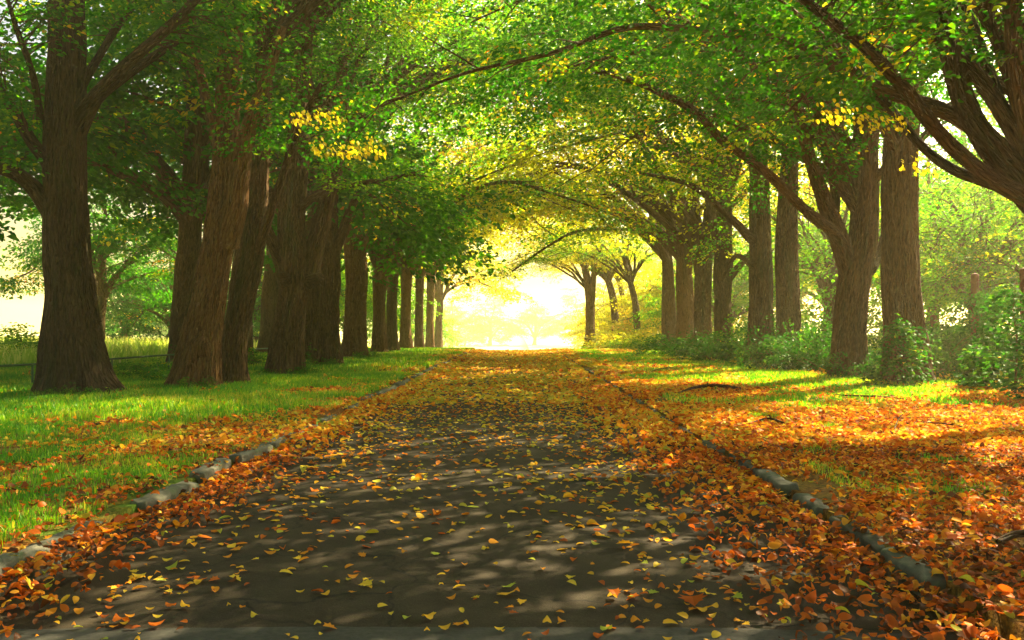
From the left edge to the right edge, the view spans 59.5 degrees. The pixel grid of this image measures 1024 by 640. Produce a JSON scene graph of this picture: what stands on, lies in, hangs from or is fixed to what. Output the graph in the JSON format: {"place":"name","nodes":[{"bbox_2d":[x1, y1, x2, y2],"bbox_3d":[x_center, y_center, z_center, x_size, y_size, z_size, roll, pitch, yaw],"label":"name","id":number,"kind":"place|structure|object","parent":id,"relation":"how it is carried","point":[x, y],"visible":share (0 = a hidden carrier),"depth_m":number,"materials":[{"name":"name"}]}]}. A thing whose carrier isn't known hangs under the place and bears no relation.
{"place":"outdoors","nodes":[
{"label":"outdoors","id":0,"kind":"place"},
{"bbox_2d":[0,416,233,553],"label":"grass","id":1,"kind":"structure","parent":0,"point":[20,429],"depth_m":8.33,"materials":[{"name":"green plant"}]},
{"bbox_2d":[0,366,413,423],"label":"grass","id":2,"kind":"structure","parent":0,"point":[162,398],"depth_m":16.05,"materials":[{"name":"green plant"}]},
{"bbox_2d":[0,347,474,371],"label":"grass","id":3,"kind":"structure","parent":0,"point":[405,355],"depth_m":32.29,"materials":[{"name":"green plant"}]},
{"bbox_2d":[0,352,999,639],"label":"road","id":4,"kind":"structure","parent":0,"point":[414,584],"depth_m":5.50,"materials":[{"name":"grey asphalt"}]},
{"bbox_2d":[189,458,230,484],"bbox_3d":[-2.744,1.400,8.183,0.180,0.193,0.850,2,-1,-2],"label":"kerb stone","id":5,"kind":"object","parent":4,"relation":"on","point":[204,471],"visible":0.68,"depth_m":7.98,"materials":[{"name":"stone"}]},
{"bbox_2d":[228,443,272,465],"bbox_3d":[-2.684,1.420,9.258,0.178,0.195,1.000,-1,-1,2],"label":"kerb stone","id":6,"kind":"object","parent":4,"relation":"on","point":[246,456],"visible":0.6,"depth_m":9.09,"materials":[{"name":"stone"}]},
{"bbox_2d":[167,403,702,551],"bbox_3d":[-0.450,1.460,10.760,3.373,0.095,10.520,0,0,0],"label":"leaf scatter","id":7,"kind":"object","parent":4,"relation":"on","point":[417,476],"visible":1,"depth_m":8.57,"materials":[{"name":"orange plant"}]},
{"bbox_2d":[397,349,582,404],"bbox_3d":[-0.240,1.761,37.990,3.452,0.421,44.093,0,0,0],"label":"leaf scatter","id":8,"kind":"object","parent":4,"relation":"on","point":[518,359],"visible":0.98,"depth_m":22.18,"materials":[{"name":"orange plant"}]},
{"bbox_2d":[0,626,983,639],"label":"pavement strip","id":9,"kind":"object","parent":4,"relation":"on","point":[437,633],"visible":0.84,"depth_m":4.02,"materials":[{"name":"asphalt"}]},
{"bbox_2d":[0,332,1023,639],"bbox_3d":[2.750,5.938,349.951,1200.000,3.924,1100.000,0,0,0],"label":"ground","id":10,"kind":"structure","parent":0,"point":[1004,624],"depth_m":7.68,"materials":[{"name":"soil"}]},
{"bbox_2d":[0,552,26,595],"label":"kerb stone","id":11,"kind":"object","parent":10,"relation":"on","point":[11,560],"visible":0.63,"depth_m":4.80,"materials":[{"name":"stone"}]},
{"bbox_2d":[0,322,39,356],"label":"shrub","id":12,"kind":"object","parent":10,"relation":"on","point":[13,340],"visible":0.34,"depth_m":33.17,"materials":[{"name":"green plant"}]},
{"bbox_2d":[18,520,104,577],"bbox_3d":[-2.752,1.400,5.484,0.178,0.198,0.950,1,-1,-1],"label":"kerb stone","id":13,"kind":"object","parent":10,"relation":"on","point":[31,549],"visible":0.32,"depth_m":5.29,"materials":[{"name":"stone"}]},
{"bbox_2d":[0,187,177,339],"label":"background tree","id":14,"kind":"object","parent":10,"relation":"on","point":[104,288],"visible":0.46,"depth_m":44.78,"materials":[{"name":"green plant"}]},
{"bbox_2d":[14,233,169,336],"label":"background tree","id":15,"kind":"object","parent":10,"relation":"on","point":[110,316],"visible":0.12,"depth_m":59.72,"materials":[{"name":"green plant"}]},
{"bbox_2d":[0,348,267,382],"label":"railing","id":16,"kind":"object","parent":10,"relation":"on","point":[32,368],"visible":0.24,"depth_m":22.66,"materials":[{"name":"brown paint"}]},
{"bbox_2d":[0,0,276,256],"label":"background tree","id":17,"kind":"object","parent":10,"relation":"on","point":[156,144],"visible":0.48,"depth_m":26.21,"materials":[{"name":"green plant"}]},
{"bbox_2d":[118,355,172,382],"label":"shrub","id":18,"kind":"object","parent":10,"relation":"on","point":[153,374],"visible":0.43,"depth_m":21.19,"materials":[{"name":"green plant"}]},
{"bbox_2d":[130,481,199,518],"bbox_3d":[-2.720,1.416,7.033,0.177,0.204,0.950,4,-1,3],"label":"kerb stone","id":19,"kind":"object","parent":10,"relation":"on","point":[172,491],"visible":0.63,"depth_m":6.88,"materials":[{"name":"stone"}]},
{"bbox_2d":[97,224,259,341],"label":"background tree","id":20,"kind":"object","parent":10,"relation":"on","point":[166,320],"visible":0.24,"depth_m":54.20,"materials":[{"name":"green plant"}]},
{"bbox_2d":[0,335,370,363],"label":"meadow grass","id":21,"kind":"structure","parent":10,"relation":"on","point":[126,346],"depth_m":34.18,"materials":[{"name":"plant"}]},
{"bbox_2d":[0,0,483,395],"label":"avenue tree","id":22,"kind":"object","parent":10,"relation":"on","point":[72,348],"visible":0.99,"depth_m":17.38,"materials":[{"name":"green plant"}]},
{"bbox_2d":[0,0,506,359],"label":"background tree","id":23,"kind":"object","parent":10,"relation":"on","point":[421,234],"visible":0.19,"depth_m":31.24,"materials":[{"name":"green plant"}]},
{"bbox_2d":[0,0,515,361],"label":"background tree","id":24,"kind":"object","parent":10,"relation":"on","point":[196,170],"visible":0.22,"depth_m":29.77,"materials":[{"name":"green plant"}]},
{"bbox_2d":[31,74,498,352],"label":"background tree","id":25,"kind":"object","parent":10,"relation":"on","point":[269,295],"visible":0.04,"depth_m":43.68,"materials":[{"name":"green plant"}]},
{"bbox_2d":[161,250,371,342],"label":"background tree","id":26,"kind":"object","parent":10,"relation":"on","point":[257,325],"visible":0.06,"depth_m":55.49,"materials":[{"name":"green plant"}]},
{"bbox_2d":[225,214,420,335],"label":"background tree","id":27,"kind":"object","parent":10,"relation":"on","point":[369,311],"visible":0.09,"depth_m":58.93,"materials":[{"name":"green plant"}]},
{"bbox_2d":[18,0,714,387],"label":"avenue tree","id":28,"kind":"object","parent":10,"relation":"on","point":[198,354],"visible":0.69,"depth_m":19.37,"materials":[{"name":"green plant"}]},
{"bbox_2d":[339,255,444,333],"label":"background tree","id":29,"kind":"object","parent":10,"relation":"on","point":[413,308],"visible":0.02,"depth_m":69.35,"materials":[{"name":"green plant"}]},
{"bbox_2d":[178,0,609,374],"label":"avenue tree","id":30,"kind":"object","parent":10,"relation":"on","point":[296,254],"visible":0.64,"depth_m":24.76,"materials":[{"name":"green plant"}]},
{"bbox_2d":[158,0,660,362],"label":"avenue tree","id":31,"kind":"object","parent":10,"relation":"on","point":[312,317],"visible":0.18,"depth_m":31.19,"materials":[{"name":"green plant"}]},
{"bbox_2d":[85,0,734,384],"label":"avenue tree","id":32,"kind":"object","parent":10,"relation":"on","point":[247,274],"visible":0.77,"depth_m":20.67,"materials":[{"name":"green plant"}]},
{"bbox_2d":[367,279,465,347],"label":"background tree","id":33,"kind":"object","parent":10,"relation":"on","point":[447,334],"visible":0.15,"depth_m":100.22,"materials":[{"name":"yellow plant"}]},
{"bbox_2d":[162,0,696,365],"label":"avenue tree","id":34,"kind":"object","parent":10,"relation":"on","point":[329,344],"visible":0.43,"depth_m":29.94,"materials":[{"name":"green plant"}]},
{"bbox_2d":[372,237,536,347],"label":"background tree","id":35,"kind":"object","parent":10,"relation":"on","point":[439,295],"visible":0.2,"depth_m":79.82,"materials":[{"name":"yellow plant"}]},
{"bbox_2d":[423,294,494,347],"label":"background tree","id":36,"kind":"object","parent":10,"relation":"on","point":[468,321],"visible":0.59,"depth_m":209.26,"materials":[{"name":"yellow plant"}]},
{"bbox_2d":[0,347,957,383],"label":"grass","id":37,"kind":"structure","parent":10,"relation":"on","point":[561,361],"depth_m":28.63,"materials":[{"name":"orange plant"}]},
{"bbox_2d":[274,79,685,351],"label":"avenue tree","id":38,"kind":"object","parent":10,"relation":"on","point":[379,340],"visible":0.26,"depth_m":44.18,"materials":[{"name":"green plant"}]},
{"bbox_2d":[368,140,593,347],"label":"avenue tree","id":39,"kind":"object","parent":10,"relation":"on","point":[419,315],"visible":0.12,"depth_m":60.80,"materials":[{"name":"green plant"}]},
{"bbox_2d":[244,0,725,357],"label":"avenue tree","id":40,"kind":"object","parent":10,"relation":"on","point":[354,338],"visible":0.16,"depth_m":37.16,"materials":[{"name":"green plant"}]},
{"bbox_2d":[453,291,533,345],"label":"background tree","id":41,"kind":"object","parent":10,"relation":"on","point":[498,324],"visible":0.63,"depth_m":234.04,"materials":[{"name":"yellow plant"}]},
{"bbox_2d":[425,148,575,347],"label":"avenue tree","id":42,"kind":"object","parent":10,"relation":"on","point":[429,338],"visible":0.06,"depth_m":67.81,"materials":[{"name":"green plant"}]},
{"bbox_2d":[342,58,676,350],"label":"avenue tree","id":43,"kind":"object","parent":10,"relation":"on","point":[391,326],"visible":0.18,"depth_m":46.25,"materials":[{"name":"green plant"}]},
{"bbox_2d":[0,441,1023,639],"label":"leaf litter","id":44,"kind":"object","parent":10,"relation":"on","point":[875,463],"visible":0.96,"depth_m":5.93,"materials":[{"name":"orange plant"}]},
{"bbox_2d":[0,377,1023,456],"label":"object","id":45,"kind":"object","parent":10,"relation":"on","point":[999,432],"visible":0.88,"depth_m":12.43,"materials":[{"name":"orange plant"}]},
{"bbox_2d":[392,93,641,347],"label":"avenue tree","id":46,"kind":"object","parent":10,"relation":"on","point":[405,338],"visible":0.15,"depth_m":54.78,"materials":[{"name":"green plant"}]},
{"bbox_2d":[496,297,576,344],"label":"background tree","id":47,"kind":"object","parent":10,"relation":"on","point":[535,320],"visible":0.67,"depth_m":244.01,"materials":[{"name":"yellow plant"}]},
{"bbox_2d":[470,218,657,348],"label":"avenue tree","id":48,"kind":"object","parent":10,"relation":"on","point":[587,283],"visible":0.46,"depth_m":62.62,"materials":[{"name":"green plant"}]},
{"bbox_2d":[536,288,596,346],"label":"background tree","id":49,"kind":"object","parent":10,"relation":"on","point":[557,323],"visible":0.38,"depth_m":223.94,"materials":[{"name":"yellow plant"}]},
{"bbox_2d":[507,222,661,347],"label":"avenue tree","id":50,"kind":"object","parent":10,"relation":"on","point":[607,276],"visible":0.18,"depth_m":65.70,"materials":[{"name":"green plant"}]},
{"bbox_2d":[504,218,675,333],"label":"avenue tree","id":51,"kind":"object","parent":10,"relation":"on","point":[628,278],"visible":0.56,"depth_m":59.76,"materials":[{"name":"green plant"}]},
{"bbox_2d":[525,222,660,334],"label":"avenue tree","id":52,"kind":"object","parent":10,"relation":"on","point":[617,279],"visible":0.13,"depth_m":73.85,"materials":[{"name":"green plant"}]},
{"bbox_2d":[559,281,649,344],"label":"background tree","id":53,"kind":"object","parent":10,"relation":"on","point":[577,331],"visible":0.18,"depth_m":87.30,"materials":[{"name":"yellow plant"}]},
{"bbox_2d":[575,330,633,348],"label":"shrub","id":54,"kind":"object","parent":10,"relation":"on","point":[592,344],"visible":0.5,"depth_m":56.96,"materials":[{"name":"yellow plant"}]},
{"bbox_2d":[448,91,776,349],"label":"avenue tree","id":55,"kind":"object","parent":10,"relation":"on","point":[669,314],"visible":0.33,"depth_m":50.76,"materials":[{"name":"green plant"}]},
{"bbox_2d":[377,0,853,356],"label":"avenue tree","id":56,"kind":"object","parent":10,"relation":"on","point":[722,300],"visible":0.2,"depth_m":37.71,"materials":[{"name":"green plant"}]},
{"bbox_2d":[576,267,661,342],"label":"background tree","id":57,"kind":"object","parent":10,"relation":"on","point":[599,306],"visible":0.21,"depth_m":71.52,"materials":[{"name":"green plant"}]},
{"bbox_2d":[434,88,807,341],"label":"avenue tree","id":58,"kind":"object","parent":10,"relation":"on","point":[684,296],"visible":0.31,"depth_m":46.54,"materials":[{"name":"green plant"}]},
{"bbox_2d":[394,1,880,350],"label":"avenue tree","id":59,"kind":"object","parent":10,"relation":"on","point":[702,317],"visible":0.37,"depth_m":41.43,"materials":[{"name":"green plant"}]},
{"bbox_2d":[434,0,871,364],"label":"avenue tree","id":60,"kind":"object","parent":10,"relation":"on","point":[756,235],"visible":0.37,"depth_m":31.34,"materials":[{"name":"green plant"}]},
{"bbox_2d":[288,0,1023,213],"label":"avenue tree","id":61,"kind":"object","parent":10,"relation":"on","point":[938,30],"visible":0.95,"depth_m":13.15,"materials":[{"name":"green plant"}]},
{"bbox_2d":[285,61,347,134],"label":"hanging twig","id":62,"kind":"object","parent":61,"relation":"attached to","point":[308,115],"visible":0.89,"depth_m":15.57,"materials":[{"name":"yellow plant"}]},
{"bbox_2d":[308,90,386,168],"bbox_3d":[-2.790,-3.321,15.238,1.346,1.478,0.859,0,0,-11],"label":"hanging twig","id":63,"kind":"object","parent":61,"relation":"attached to","point":[317,152],"visible":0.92,"depth_m":15.24,"materials":[{"name":"yellow plant"}]},
{"bbox_2d":[815,46,873,133],"bbox_3d":[4.753,-3.399,13.026,0.822,1.448,0.786,0,-1,-14],"label":"hanging twig","id":64,"kind":"object","parent":61,"relation":"attached to","point":[839,119],"visible":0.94,"depth_m":12.96,"materials":[{"name":"yellow plant"}]},
{"bbox_2d":[841,0,886,84],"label":"hanging twig","id":65,"kind":"object","parent":61,"relation":"attached to","point":[868,61],"visible":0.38,"depth_m":12.08,"materials":[{"name":"green leaves"},{"name":"bark"}]},
{"bbox_2d":[852,60,914,135],"bbox_3d":[5.796,-3.569,14.107,0.860,1.372,0.782,0,0,0],"label":"hanging twig","id":66,"kind":"object","parent":61,"relation":"attached to","point":[898,128],"visible":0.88,"depth_m":13.98,"materials":[{"name":"yellow plant"}]},
{"bbox_2d":[582,257,747,338],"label":"background tree","id":67,"kind":"object","parent":10,"relation":"on","point":[653,290],"visible":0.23,"depth_m":64.31,"materials":[{"name":"yellow plant"}]},
{"bbox_2d":[416,0,922,366],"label":"avenue tree","id":68,"kind":"object","parent":10,"relation":"on","point":[787,282],"visible":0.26,"depth_m":28.50,"materials":[{"name":"green plant"}]},
{"bbox_2d":[626,332,712,354],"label":"shrub","id":69,"kind":"object","parent":10,"relation":"on","point":[648,342],"visible":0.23,"depth_m":40.47,"materials":[{"name":"green plant"}]},
{"bbox_2d":[634,328,744,357],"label":"shrub","id":70,"kind":"object","parent":10,"relation":"on","point":[666,347],"visible":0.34,"depth_m":38.06,"materials":[{"name":"green plant"}]},
{"bbox_2d":[357,0,1023,383],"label":"avenue tree","id":71,"kind":"object","parent":10,"relation":"on","point":[901,294],"visible":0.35,"depth_m":20.80,"materials":[{"name":"green plant"}]},
{"bbox_2d":[663,336,745,361],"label":"shrub","id":72,"kind":"object","parent":10,"relation":"on","point":[702,352],"visible":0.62,"depth_m":34.13,"materials":[{"name":"green plant"}]},
{"bbox_2d":[402,0,1008,376],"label":"avenue tree","id":73,"kind":"object","parent":10,"relation":"on","point":[856,249],"visible":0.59,"depth_m":22.52,"materials":[{"name":"green plant"}]},
{"bbox_2d":[672,326,743,359],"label":"shrub","id":74,"kind":"object","parent":10,"relation":"on","point":[715,335],"visible":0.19,"depth_m":35.59,"materials":[{"name":"green plant"}]},
{"bbox_2d":[629,201,822,335],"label":"background tree","id":75,"kind":"object","parent":10,"relation":"on","point":[656,314],"visible":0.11,"depth_m":56.15,"materials":[{"name":"green plant"}]},
{"bbox_2d":[651,205,823,322],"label":"background tree","id":76,"kind":"object","parent":10,"relation":"on","point":[802,294],"visible":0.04,"depth_m":62.80,"materials":[{"name":"green plant"}]},
{"bbox_2d":[716,309,804,358],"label":"shrub","id":77,"kind":"object","parent":10,"relation":"on","point":[737,323],"visible":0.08,"depth_m":33.70,"materials":[{"name":"green plant"}]},
{"bbox_2d":[706,324,829,368],"bbox_3d":[8.197,1.108,28.602,4.116,2.160,3.493,0,-1,16],"label":"shrub","id":78,"kind":"object","parent":10,"relation":"on","point":[725,345],"visible":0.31,"depth_m":29.26,"materials":[{"name":"green plant"}]},
{"bbox_2d":[752,467,798,496],"bbox_3d":[2.239,1.408,7.646,0.183,0.194,0.950,-1,-1,1],"label":"kerb stone","id":79,"kind":"object","parent":10,"relation":"on","point":[777,481],"visible":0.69,"depth_m":7.41,"materials":[{"name":"stone"}]},
{"bbox_2d":[735,314,831,369],"bbox_3d":[8.287,0.963,26.837,2.607,2.413,3.029,0,-1,-42],"label":"shrub","id":80,"kind":"object","parent":10,"relation":"on","point":[754,351],"visible":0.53,"depth_m":26.60,"materials":[{"name":"green plant"}]},
{"bbox_2d":[743,327,831,369],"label":"shrub","id":81,"kind":"object","parent":10,"relation":"on","point":[771,339],"visible":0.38,"depth_m":26.25,"materials":[{"name":"green plant"}]},
{"bbox_2d":[792,493,833,522],"bbox_3d":[2.252,1.435,6.697,0.176,0.184,0.550,4,1,0],"label":"kerb stone","id":82,"kind":"object","parent":10,"relation":"on","point":[817,506],"visible":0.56,"depth_m":6.66,"materials":[{"name":"stone"}]},
{"bbox_2d":[768,339,876,372],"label":"shrub","id":83,"kind":"object","parent":10,"relation":"on","point":[807,366],"visible":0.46,"depth_m":25.60,"materials":[{"name":"green plant"}]},
{"bbox_2d":[763,306,882,364],"bbox_3d":[10.543,0.852,29.818,4.543,2.715,3.910,0,-1,-26],"label":"shrub","id":84,"kind":"object","parent":10,"relation":"on","point":[817,333],"visible":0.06,"depth_m":29.27,"materials":[{"name":"green plant"}]},
{"bbox_2d":[712,168,968,319],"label":"background tree","id":85,"kind":"object","parent":10,"relation":"on","point":[810,255],"depth_m":61.91,"materials":[{"name":"green plant"}]},
{"bbox_2d":[685,154,1002,354],"bbox_3d":[12.923,-3.250,36.029,10.828,10.022,11.051,0,-1,-21],"label":"background tree","id":86,"kind":"object","parent":10,"relation":"on","point":[826,285],"visible":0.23,"depth_m":35.67,"materials":[{"name":"green plant"}]},
{"bbox_2d":[816,349,881,378],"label":"shrub","id":87,"kind":"object","parent":10,"relation":"on","point":[848,370],"visible":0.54,"depth_m":22.41,"materials":[{"name":"green plant"}]},
{"bbox_2d":[819,312,882,354],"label":"shrub","id":88,"kind":"object","parent":10,"relation":"on","point":[877,335],"visible":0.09,"depth_m":37.29,"materials":[{"name":"green plant"}]},
{"bbox_2d":[829,515,888,563],"bbox_3d":[2.264,1.430,5.770,0.175,0.186,0.900,-3,-1,2],"label":"kerb stone","id":89,"kind":"object","parent":10,"relation":"on","point":[866,538],"visible":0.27,"depth_m":5.60,"materials":[{"name":"stone"}]},
{"bbox_2d":[732,129,1019,313],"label":"background tree","id":90,"kind":"object","parent":10,"relation":"on","point":[813,226],"visible":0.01,"depth_m":54.29,"materials":[{"name":"green plant"}]},
{"bbox_2d":[742,408,1021,515],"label":"grass","id":91,"kind":"structure","parent":10,"relation":"on","point":[813,463],"depth_m":7.71,"materials":[{"name":"plant"}]},
{"bbox_2d":[859,313,939,386],"bbox_3d":[8.493,0.829,19.736,1.661,1.965,1.585,0,0,0],"label":"shrub","id":92,"kind":"object","parent":10,"relation":"on","point":[905,330],"visible":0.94,"depth_m":19.61,"materials":[{"name":"green plant"}]},
{"bbox_2d":[800,138,1023,329],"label":"background tree","id":93,"kind":"object","parent":10,"relation":"on","point":[949,217],"visible":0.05,"depth_m":36.67,"materials":[{"name":"green plant"}]},
{"bbox_2d":[801,88,1023,304],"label":"background tree","id":94,"kind":"object","parent":10,"relation":"on","point":[963,144],"visible":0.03,"depth_m":44.34,"materials":[{"name":"green plant"}]},
{"bbox_2d":[880,546,952,596],"bbox_3d":[2.195,1.400,4.872,0.175,0.205,0.600,-4,0,0],"label":"kerb stone","id":95,"kind":"object","parent":10,"relation":"on","point":[920,573],"visible":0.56,"depth_m":4.78,"materials":[{"name":"stone"}]},
{"bbox_2d":[831,129,1023,328],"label":"background tree","id":96,"kind":"object","parent":10,"relation":"on","point":[959,226],"visible":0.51,"depth_m":28.80,"materials":[{"name":"green plant"}]},
{"bbox_2d":[878,325,986,379],"bbox_3d":[10.468,1.064,22.568,2.940,2.160,2.495,0,-1,-28],"label":"shrub","id":97,"kind":"object","parent":10,"relation":"on","point":[948,357],"visible":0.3,"depth_m":22.29,"materials":[{"name":"green plant"}]},
{"bbox_2d":[867,153,1023,337],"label":"background tree","id":98,"kind":"object","parent":10,"relation":"on","point":[998,277],"visible":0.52,"depth_m":27.68,"materials":[{"name":"green plant"}]},
{"bbox_2d":[870,75,1022,321],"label":"background tree","id":99,"kind":"object","parent":10,"relation":"on","point":[992,119],"visible":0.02,"depth_m":42.73,"materials":[{"name":"green plant"}]},
{"bbox_2d":[930,268,1023,383],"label":"wire fence","id":100,"kind":"object","parent":10,"relation":"on","point":[974,282],"visible":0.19,"depth_m":23.02,"materials":[{"name":"wood"},{"name":"metal"}]},
{"bbox_2d":[926,289,1023,377],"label":"climbing plant","id":101,"kind":"object","parent":100,"relation":"attached to","point":[979,300],"visible":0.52,"depth_m":22.32,"materials":[{"name":"green plant"}]},
{"bbox_2d":[954,344,1017,389],"bbox_3d":[9.818,1.079,18.446,1.378,1.195,1.263,0,0,0],"label":"sapling","id":102,"kind":"object","parent":10,"relation":"on","point":[969,358],"visible":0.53,"depth_m":18.32,"materials":[{"name":"green plant"}]},
{"bbox_2d":[952,281,1023,394],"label":"sapling","id":103,"kind":"object","parent":10,"relation":"on","point":[1003,322],"visible":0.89,"depth_m":16.95,"materials":[{"name":"green plant"}]},
{"bbox_2d":[993,322,1023,400],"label":"bush","id":104,"kind":"object","parent":10,"relation":"on","point":[1019,364],"visible":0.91,"depth_m":15.57,"materials":[{"name":"green plant"}]},
{"bbox_2d":[0,0,1023,331],"label":"sky","id":105,"kind":"structure","parent":0,"point":[29,310],"materials":[{"name":"white"}]},
{"bbox_2d":[566,348,1023,408],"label":"grass","id":106,"kind":"structure","parent":0,"point":[755,374],"depth_m":20.64,"materials":[{"name":"plant"}]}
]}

